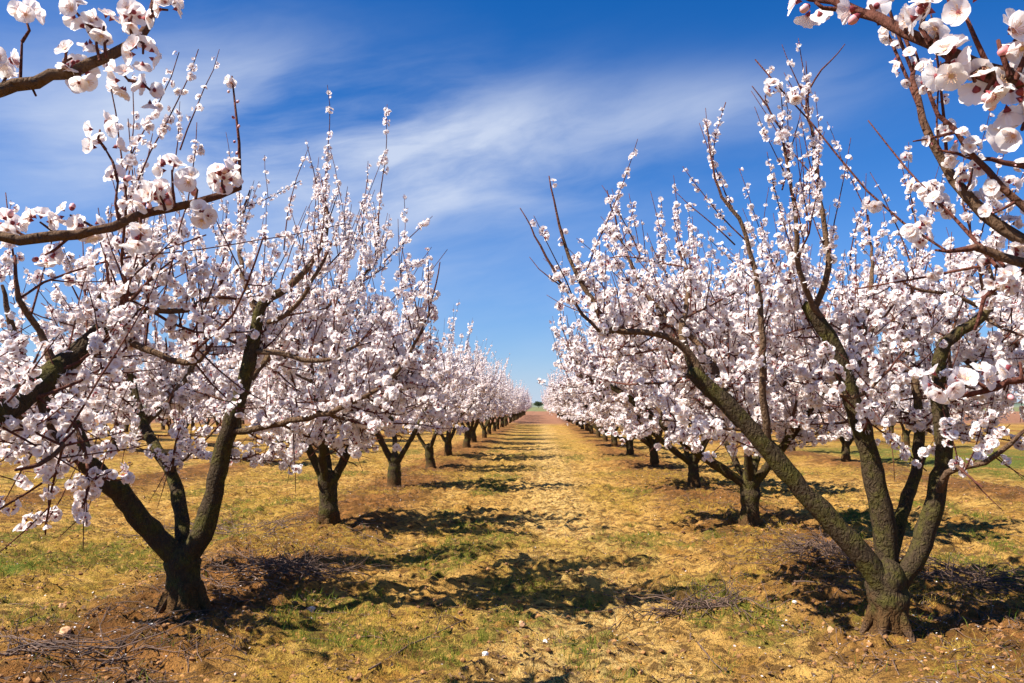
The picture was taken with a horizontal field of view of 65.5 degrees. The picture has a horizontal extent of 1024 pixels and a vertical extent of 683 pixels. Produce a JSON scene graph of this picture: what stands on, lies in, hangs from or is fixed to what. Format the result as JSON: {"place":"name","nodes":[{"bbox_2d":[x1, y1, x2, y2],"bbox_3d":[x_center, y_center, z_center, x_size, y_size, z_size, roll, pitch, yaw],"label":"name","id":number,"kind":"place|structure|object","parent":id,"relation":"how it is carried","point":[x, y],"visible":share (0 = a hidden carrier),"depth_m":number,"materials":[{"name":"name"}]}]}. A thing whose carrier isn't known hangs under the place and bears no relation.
{"place":"outdoors","nodes":[
{"label":"outdoors","id":0,"kind":"place"},
{"bbox_2d":[0,407,1023,682],"bbox_3d":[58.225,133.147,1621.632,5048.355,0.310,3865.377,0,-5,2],"label":"ground","id":1,"kind":"structure","parent":0,"point":[552,439],"depth_m":7.65,"materials":[{"name":"yellow plant"}]},
{"bbox_2d":[14,603,47,624],"bbox_3d":[-3.577,2.067,5.944,0.101,0.109,0.595,1,-5,-16],"label":"fallen stick","id":2,"kind":"object","parent":1,"relation":"on","point":[30,617],"visible":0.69,"depth_m":5.88,"materials":[{"name":"wood"}]},
{"bbox_2d":[58,603,66,608],"bbox_3d":[-3.509,2.070,6.210,0.064,0.060,0.044,1,-5,-13],"label":"stone","id":3,"kind":"object","parent":1,"relation":"on","point":[62,605],"visible":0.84,"depth_m":6.20,"materials":[{"name":"beige stone"}]},
{"bbox_2d":[59,626,71,635],"bbox_3d":[-2.967,1.932,5.287,0.080,0.063,0.106,2,-5,-20],"label":"stone","id":4,"kind":"object","parent":1,"relation":"on","point":[67,629],"visible":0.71,"depth_m":5.26,"materials":[{"name":"beige stone"}]},
{"bbox_2d":[0,595,208,672],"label":"brush heap","id":5,"kind":"object","parent":1,"relation":"on","point":[34,644],"visible":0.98,"depth_m":4.84,"materials":[{"name":"wood"}]},
{"bbox_2d":[81,363,149,449],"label":"blossoming tree","id":6,"kind":"object","parent":1,"relation":"on","point":[139,385],"visible":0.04,"depth_m":26.23,"materials":[{"name":"white plant"}]},
{"bbox_2d":[100,620,147,664],"bbox_3d":[-2.401,1.880,5.028,0.142,0.122,0.751,0,-5,2],"label":"fallen stick","id":7,"kind":"object","parent":1,"relation":"on","point":[117,651],"visible":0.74,"depth_m":4.96,"materials":[{"name":"brown wood"}]},
{"bbox_2d":[107,377,148,431],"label":"blossoming tree","id":8,"kind":"object","parent":1,"relation":"on","point":[126,427],"visible":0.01,"depth_m":48.06,"materials":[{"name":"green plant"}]},
{"bbox_2d":[146,398,183,434],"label":"blossoming tree","id":9,"kind":"object","parent":1,"relation":"on","point":[153,401],"visible":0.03,"depth_m":41.87,"materials":[{"name":"plant"}]},
{"bbox_2d":[0,0,345,551],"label":"blossoming tree","id":10,"kind":"object","parent":1,"relation":"on","point":[137,245],"visible":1,"depth_m":3.37,"materials":[{"name":"white plant"}]},
{"bbox_2d":[145,358,209,440],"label":"blossoming tree","id":11,"kind":"object","parent":1,"relation":"on","point":[157,397],"visible":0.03,"depth_m":30.77,"materials":[{"name":"white plant"}]},
{"bbox_2d":[171,325,268,461],"bbox_3d":[-7.862,1.263,21.744,3.009,4.140,3.366,4,-6,-44],"label":"blossoming tree","id":12,"kind":"object","parent":1,"relation":"on","point":[229,374],"visible":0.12,"depth_m":21.24,"materials":[{"name":"white plant"}]},
{"bbox_2d":[0,49,452,613],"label":"blossoming tree","id":13,"kind":"object","parent":1,"relation":"on","point":[274,347],"visible":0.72,"depth_m":6.09,"materials":[{"name":"white plant"}]},
{"bbox_2d":[209,395,258,420],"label":"blossoming tree","id":14,"kind":"object","parent":1,"relation":"on","point":[246,411],"visible":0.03,"depth_m":35.88,"materials":[{"name":"white plant"}]},
{"bbox_2d":[116,509,391,541],"bbox_3d":[-3.261,2.308,9.772,3.301,0.405,1.984,-1,-5,15],"label":"brush heap","id":15,"kind":"object","parent":1,"relation":"on","point":[248,531],"visible":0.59,"depth_m":9.96,"materials":[{"name":"brown wood"}]},
{"bbox_2d":[160,535,394,593],"bbox_3d":[-2.074,1.944,7.106,1.915,0.463,1.396,-2,-5,19],"label":"brush heap","id":16,"kind":"object","parent":1,"relation":"on","point":[287,564],"visible":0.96,"depth_m":7.01,"materials":[{"name":"brown wood"}]},
{"bbox_2d":[247,363,320,442],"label":"blossoming tree","id":17,"kind":"object","parent":1,"relation":"on","point":[255,411],"visible":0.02,"depth_m":25.88,"materials":[{"name":"white plant"}]},
{"bbox_2d":[211,258,434,525],"bbox_3d":[-2.371,0.737,10.173,2.850,3.483,2.772,1,-5,-12],"label":"blossoming tree","id":18,"kind":"object","parent":1,"relation":"on","point":[328,479],"visible":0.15,"depth_m":9.99,"materials":[{"name":"white plant"}]},
{"bbox_2d":[346,526,398,548],"bbox_3d":[-1.688,2.314,9.418,0.050,0.168,1.578,3,-6,-34],"label":"fallen stick","id":19,"kind":"object","parent":1,"relation":"on","point":[373,537],"visible":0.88,"depth_m":9.27,"materials":[{"name":"brown wood"}]},
{"bbox_2d":[315,291,479,486],"bbox_3d":[-2.188,0.840,15.047,3.221,3.961,2.879,1,-5,-8],"label":"blossoming tree","id":20,"kind":"object","parent":1,"relation":"on","point":[453,367],"visible":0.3,"depth_m":14.73,"materials":[{"name":"white plant"}]},
{"bbox_2d":[368,612,466,670],"bbox_3d":[-0.601,1.957,5.308,0.126,0.198,1.292,-2,-5,19],"label":"fallen stick","id":21,"kind":"object","parent":1,"relation":"on","point":[379,663],"visible":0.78,"depth_m":5.20,"materials":[{"name":"brown wood"}]},
{"bbox_2d":[395,347,480,467],"bbox_3d":[-2.070,1.612,19.785,2.502,3.226,2.560,-3,-5,31],"label":"blossoming tree","id":22,"kind":"object","parent":1,"relation":"on","point":[461,395],"visible":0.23,"depth_m":19.55,"materials":[{"name":"white plant"}]},
{"bbox_2d":[404,339,499,455],"bbox_3d":[-1.911,1.585,24.057,2.833,3.957,3.184,-3,-5,32],"label":"blossoming tree","id":23,"kind":"object","parent":1,"relation":"on","point":[479,384],"visible":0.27,"depth_m":24.11,"materials":[{"name":"white plant"}]},
{"bbox_2d":[440,352,507,447],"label":"blossoming tree","id":24,"kind":"object","parent":1,"relation":"on","point":[467,438],"visible":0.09,"depth_m":28.83,"materials":[{"name":"white plant"}]},
{"bbox_2d":[463,352,509,441],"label":"blossoming tree","id":25,"kind":"object","parent":1,"relation":"on","point":[497,405],"visible":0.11,"depth_m":33.36,"materials":[{"name":"white plant"}]},
{"bbox_2d":[479,364,513,437],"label":"blossoming tree","id":26,"kind":"object","parent":1,"relation":"on","point":[484,427],"visible":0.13,"depth_m":38.27,"materials":[{"name":"white plant"}]},
{"bbox_2d":[485,369,515,434],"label":"blossoming tree","id":27,"kind":"object","parent":1,"relation":"on","point":[491,423],"visible":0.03,"depth_m":42.67,"materials":[{"name":"white plant"}]},
{"bbox_2d":[491,386,513,431],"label":"blossoming tree","id":28,"kind":"object","parent":1,"relation":"on","point":[494,427],"visible":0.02,"depth_m":47.64,"materials":[{"name":"white plant"}]},
{"bbox_2d":[495,381,515,428],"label":"blossoming tree","id":29,"kind":"object","parent":1,"relation":"on","point":[497,424],"visible":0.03,"depth_m":52.12,"materials":[{"name":"white plant"}]},
{"bbox_2d":[500,378,521,426],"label":"blossoming tree","id":30,"kind":"object","parent":1,"relation":"on","point":[502,420],"visible":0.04,"depth_m":56.97,"materials":[{"name":"white plant"}]},
{"bbox_2d":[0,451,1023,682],"bbox_3d":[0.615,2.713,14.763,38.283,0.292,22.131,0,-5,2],"label":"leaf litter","id":31,"kind":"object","parent":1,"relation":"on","point":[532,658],"visible":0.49,"depth_m":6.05,"materials":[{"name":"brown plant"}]},
{"bbox_2d":[0,474,1023,682],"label":"soil clods","id":32,"kind":"object","parent":1,"relation":"on","point":[27,679],"visible":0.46,"depth_m":5.48,"materials":[{"name":"brown soil"}]},
{"bbox_2d":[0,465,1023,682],"bbox_3d":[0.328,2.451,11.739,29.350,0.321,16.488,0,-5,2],"label":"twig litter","id":33,"kind":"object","parent":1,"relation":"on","point":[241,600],"visible":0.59,"depth_m":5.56,"materials":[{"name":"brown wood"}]},
{"bbox_2d":[10,475,1014,682],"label":"fallen petals","id":34,"kind":"object","parent":1,"relation":"on","point":[520,628],"visible":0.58,"depth_m":5.48,"materials":[{"name":"white plant"}]},
{"bbox_2d":[504,384,522,425],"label":"blossoming tree","id":35,"kind":"object","parent":1,"relation":"on","point":[505,418],"visible":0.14,"depth_m":61.43,"materials":[{"name":"white plant"}]},
{"bbox_2d":[503,385,523,424],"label":"blossoming tree","id":36,"kind":"object","parent":1,"relation":"on","point":[518,389],"visible":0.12,"depth_m":66.20,"materials":[{"name":"white plant"}]},
{"bbox_2d":[508,391,522,422],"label":"blossoming tree","id":37,"kind":"object","parent":1,"relation":"on","point":[519,404],"visible":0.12,"depth_m":71.00,"materials":[{"name":"white plant"}]},
{"bbox_2d":[511,384,526,421],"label":"blossoming tree","id":38,"kind":"object","parent":1,"relation":"on","point":[521,399],"visible":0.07,"depth_m":75.73,"materials":[{"name":"white plant"}]},
{"bbox_2d":[513,390,528,420],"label":"blossoming tree","id":39,"kind":"object","parent":1,"relation":"on","point":[523,403],"visible":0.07,"depth_m":84.52,"materials":[{"name":"white plant"}]},
{"bbox_2d":[519,620,524,626],"bbox_3d":[0.072,1.992,5.620,0.046,0.047,0.055,-1,-5,7],"label":"stone","id":40,"kind":"object","parent":1,"relation":"on","point":[521,623],"visible":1,"depth_m":5.60,"materials":[{"name":"beige stone"}]},
{"bbox_2d":[515,389,529,419],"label":"blossoming tree","id":41,"kind":"object","parent":1,"relation":"on","point":[522,404],"visible":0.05,"depth_m":89.75,"materials":[{"name":"white plant"}]},
{"bbox_2d":[534,401,542,406],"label":"tree","id":42,"kind":"object","parent":1,"relation":"on","point":[537,403],"visible":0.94,"depth_m":636.71,"materials":[{"name":"green plant"}]},
{"bbox_2d":[540,386,570,421],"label":"blossoming tree","id":43,"kind":"object","parent":1,"relation":"on","point":[544,396],"visible":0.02,"depth_m":77.25,"materials":[{"name":"white plant"}]},
{"bbox_2d":[545,379,583,428],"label":"blossoming tree","id":44,"kind":"object","parent":1,"relation":"on","point":[582,425],"visible":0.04,"depth_m":53.23,"materials":[{"name":"white plant"}]},
{"bbox_2d":[541,372,588,430],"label":"blossoming tree","id":45,"kind":"object","parent":1,"relation":"on","point":[586,426],"visible":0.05,"depth_m":48.83,"materials":[{"name":"white plant"}]},
{"bbox_2d":[545,378,593,433],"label":"blossoming tree","id":46,"kind":"object","parent":1,"relation":"on","point":[591,431],"visible":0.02,"depth_m":43.92,"materials":[{"name":"white plant"}]},
{"bbox_2d":[548,370,600,437],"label":"blossoming tree","id":47,"kind":"object","parent":1,"relation":"on","point":[597,433],"visible":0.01,"depth_m":39.09,"materials":[{"name":"white plant"}]},
{"bbox_2d":[549,371,607,440],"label":"blossoming tree","id":48,"kind":"object","parent":1,"relation":"on","point":[605,437],"visible":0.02,"depth_m":34.60,"materials":[{"name":"white plant"}]},
{"bbox_2d":[547,368,618,446],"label":"blossoming tree","id":49,"kind":"object","parent":1,"relation":"on","point":[568,400],"visible":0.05,"depth_m":29.59,"materials":[{"name":"white plant"}]},
{"bbox_2d":[550,345,634,455],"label":"blossoming tree","id":50,"kind":"object","parent":1,"relation":"on","point":[571,410],"visible":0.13,"depth_m":24.29,"materials":[{"name":"white plant"}]},
{"bbox_2d":[608,603,640,629],"bbox_3d":[0.818,2.041,5.915,0.125,0.132,0.683,-2,-5,24],"label":"fallen stick","id":51,"kind":"object","parent":1,"relation":"on","point":[621,618],"visible":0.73,"depth_m":5.84,"materials":[{"name":"wood"}]},
{"bbox_2d":[569,348,685,466],"bbox_3d":[3.023,1.375,19.803,3.681,3.568,3.212,1,-5,-12],"label":"blossoming tree","id":52,"kind":"object","parent":1,"relation":"on","point":[649,441],"visible":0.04,"depth_m":19.66,"materials":[{"name":"white plant"}]},
{"bbox_2d":[575,310,774,487],"bbox_3d":[3.043,1.064,14.908,3.904,3.395,3.736,1,-5,-14],"label":"blossoming tree","id":53,"kind":"object","parent":1,"relation":"on","point":[691,460],"visible":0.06,"depth_m":14.86,"materials":[{"name":"white plant"}]},
{"bbox_2d":[593,566,797,626],"bbox_3d":[1.342,1.985,6.080,1.549,0.408,1.592,0,-5,2],"label":"brush heap","id":54,"kind":"object","parent":1,"relation":"on","point":[693,600],"visible":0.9,"depth_m":6.05,"materials":[{"name":"brown wood"}]},
{"bbox_2d":[690,633,722,669],"bbox_3d":[1.216,1.970,5.058,0.122,0.114,0.848,-1,-5,6],"label":"fallen stick","id":55,"kind":"object","parent":1,"relation":"on","point":[704,650],"visible":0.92,"depth_m":5.07,"materials":[{"name":"wood"}]},
{"bbox_2d":[537,209,898,526],"bbox_3d":[2.536,0.502,10.091,4.406,3.879,3.578,-2,-5,25],"label":"blossoming tree","id":56,"kind":"object","parent":1,"relation":"on","point":[748,479],"visible":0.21,"depth_m":9.79,"materials":[{"name":"white plant"}]},
{"bbox_2d":[520,38,1023,642],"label":"blossoming tree","id":57,"kind":"object","parent":1,"relation":"on","point":[912,318],"visible":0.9,"depth_m":5.45,"materials":[{"name":"white plant"}]},
{"bbox_2d":[794,576,855,588],"bbox_3d":[2.596,1.937,6.396,0.646,0.114,0.108,-3,-6,36],"label":"fallen stick","id":58,"kind":"object","parent":1,"relation":"on","point":[828,584],"visible":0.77,"depth_m":6.42,"materials":[{"name":"brown wood"}]},
{"bbox_2d":[827,626,833,632],"bbox_3d":[2.124,1.927,5.292,0.051,0.058,0.079,0,-5,6],"label":"stone","id":59,"kind":"object","parent":1,"relation":"on","point":[829,628],"visible":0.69,"depth_m":5.29,"materials":[{"name":"beige stone"}]},
{"bbox_2d":[808,352,900,461],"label":"blossoming tree","id":60,"kind":"object","parent":1,"relation":"on","point":[845,455],"visible":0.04,"depth_m":21.56,"materials":[{"name":"white plant"}]},
{"bbox_2d":[733,522,977,578],"bbox_3d":[3.198,2.002,7.636,1.984,0.525,1.853,1,-5,-17],"label":"brush heap","id":61,"kind":"object","parent":1,"relation":"on","point":[822,545],"visible":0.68,"depth_m":7.61,"materials":[{"name":"wood"}]},
{"bbox_2d":[755,0,1023,404],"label":"blossoming tree","id":62,"kind":"object","parent":1,"relation":"on","point":[991,86],"visible":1,"depth_m":1.58,"materials":[{"name":"white plant"}]},
{"bbox_2d":[882,385,912,433],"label":"blossoming tree","id":63,"kind":"object","parent":1,"relation":"on","point":[892,428],"visible":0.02,"depth_m":43.61,"materials":[{"name":"white plant"}]},
{"bbox_2d":[879,383,923,445],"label":"blossoming tree","id":64,"kind":"object","parent":1,"relation":"on","point":[906,437],"visible":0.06,"depth_m":30.02,"materials":[{"name":"white plant"}]},
{"bbox_2d":[909,619,957,648],"bbox_3d":[2.705,1.927,5.155,0.050,0.132,0.637,0,-5,-5],"label":"fallen stick","id":65,"kind":"object","parent":1,"relation":"on","point":[929,632],"visible":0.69,"depth_m":5.20,"materials":[{"name":"brown wood"}]},
{"bbox_2d":[899,541,1023,597],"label":"brush heap","id":66,"kind":"object","parent":1,"relation":"on","point":[978,585],"visible":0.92,"depth_m":6.91,"materials":[{"name":"brown wood"}]},
{"bbox_2d":[971,387,1013,420],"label":"blossoming tree","id":67,"kind":"object","parent":1,"relation":"on","point":[1004,414],"visible":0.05,"depth_m":43.46,"materials":[{"name":"white plant"}]},
{"bbox_2d":[965,385,1020,436],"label":"blossoming tree","id":68,"kind":"object","parent":1,"relation":"on","point":[979,413],"visible":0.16,"depth_m":34.09,"materials":[{"name":"white plant"}]},
{"bbox_2d":[1011,387,1023,402],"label":"blossoming tree","id":69,"kind":"object","parent":1,"relation":"on","point":[1020,397],"visible":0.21,"depth_m":39.53,"materials":[{"name":"white plant"}]},
{"bbox_2d":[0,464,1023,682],"bbox_3d":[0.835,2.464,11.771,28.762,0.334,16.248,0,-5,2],"label":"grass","id":70,"kind":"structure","parent":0,"point":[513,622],"depth_m":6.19,"materials":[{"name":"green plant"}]},
{"bbox_2d":[0,0,1023,402],"label":"sky","id":71,"kind":"structure","parent":0,"point":[488,101],"materials":[{"name":"blue"}]},
{"bbox_2d":[144,402,1023,406],"bbox_3d":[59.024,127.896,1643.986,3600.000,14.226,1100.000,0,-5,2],"label":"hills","id":72,"kind":"structure","parent":0,"point":[1017,404],"depth_m":1233.34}
]}

